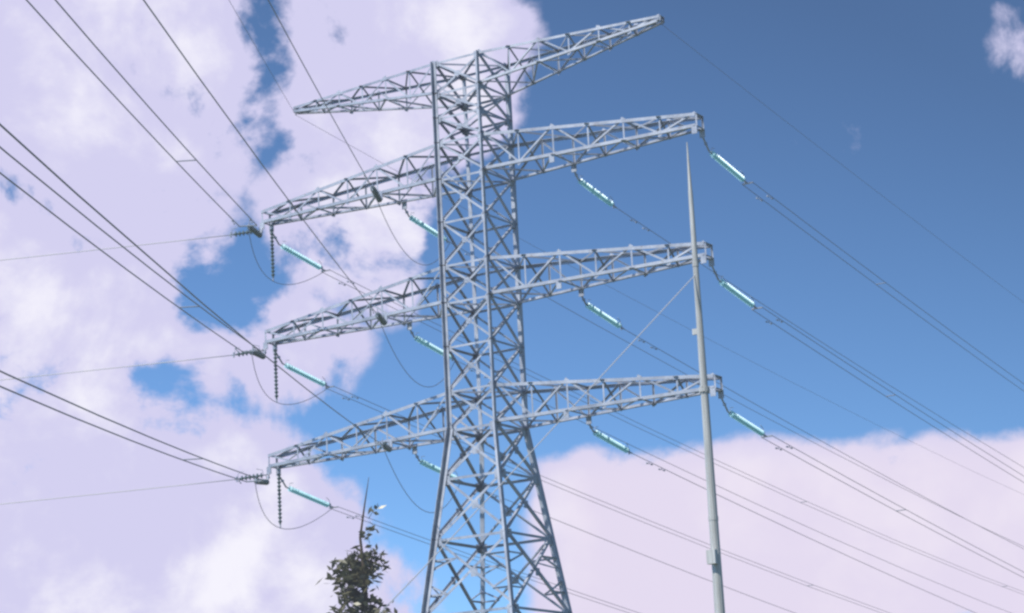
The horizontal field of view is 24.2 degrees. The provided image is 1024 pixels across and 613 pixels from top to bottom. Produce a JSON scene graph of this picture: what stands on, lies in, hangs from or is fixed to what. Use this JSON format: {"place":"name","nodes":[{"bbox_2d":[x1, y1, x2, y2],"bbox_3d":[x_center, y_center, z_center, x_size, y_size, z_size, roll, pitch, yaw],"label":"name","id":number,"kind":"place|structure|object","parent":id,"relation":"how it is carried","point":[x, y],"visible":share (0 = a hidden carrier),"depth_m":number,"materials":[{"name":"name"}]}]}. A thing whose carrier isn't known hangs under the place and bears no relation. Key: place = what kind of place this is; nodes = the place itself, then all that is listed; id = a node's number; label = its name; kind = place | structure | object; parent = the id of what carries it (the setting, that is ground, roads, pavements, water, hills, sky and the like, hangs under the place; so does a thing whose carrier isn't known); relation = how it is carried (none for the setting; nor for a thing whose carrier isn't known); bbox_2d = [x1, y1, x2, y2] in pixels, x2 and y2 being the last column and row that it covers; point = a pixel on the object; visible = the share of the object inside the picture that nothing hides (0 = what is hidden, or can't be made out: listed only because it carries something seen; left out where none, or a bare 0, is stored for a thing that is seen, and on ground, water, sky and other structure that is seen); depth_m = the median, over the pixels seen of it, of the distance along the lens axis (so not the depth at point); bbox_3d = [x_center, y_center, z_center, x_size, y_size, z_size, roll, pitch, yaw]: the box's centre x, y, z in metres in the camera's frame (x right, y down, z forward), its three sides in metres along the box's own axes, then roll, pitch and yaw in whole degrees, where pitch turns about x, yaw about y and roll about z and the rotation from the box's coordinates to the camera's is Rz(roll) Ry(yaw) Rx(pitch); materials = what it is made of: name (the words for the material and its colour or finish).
{"place":"outdoors","nodes":[
{"label":"outdoors","id":0,"kind":"place"},
{"bbox_2d":[0,0,1023,612],"label":"sky","id":1,"kind":"structure","parent":0,"point":[922,101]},
{"label":"ground","id":2,"kind":"structure","parent":0,"visible":0},
{"bbox_2d":[317,478,397,612],"bbox_3d":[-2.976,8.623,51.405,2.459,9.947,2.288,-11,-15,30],"label":"tree","id":3,"kind":"object","parent":2,"relation":"on","point":[359,573],"visible":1,"depth_m":51.88,"materials":[{"name":"green plant"}]},
{"bbox_2d":[0,0,1023,612],"bbox_3d":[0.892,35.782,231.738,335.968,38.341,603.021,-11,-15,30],"label":"transmission tower","id":4,"kind":"structure","parent":2,"relation":"on","point":[456,434],"depth_m":93.25,"materials":[{"name":"metal"}]},
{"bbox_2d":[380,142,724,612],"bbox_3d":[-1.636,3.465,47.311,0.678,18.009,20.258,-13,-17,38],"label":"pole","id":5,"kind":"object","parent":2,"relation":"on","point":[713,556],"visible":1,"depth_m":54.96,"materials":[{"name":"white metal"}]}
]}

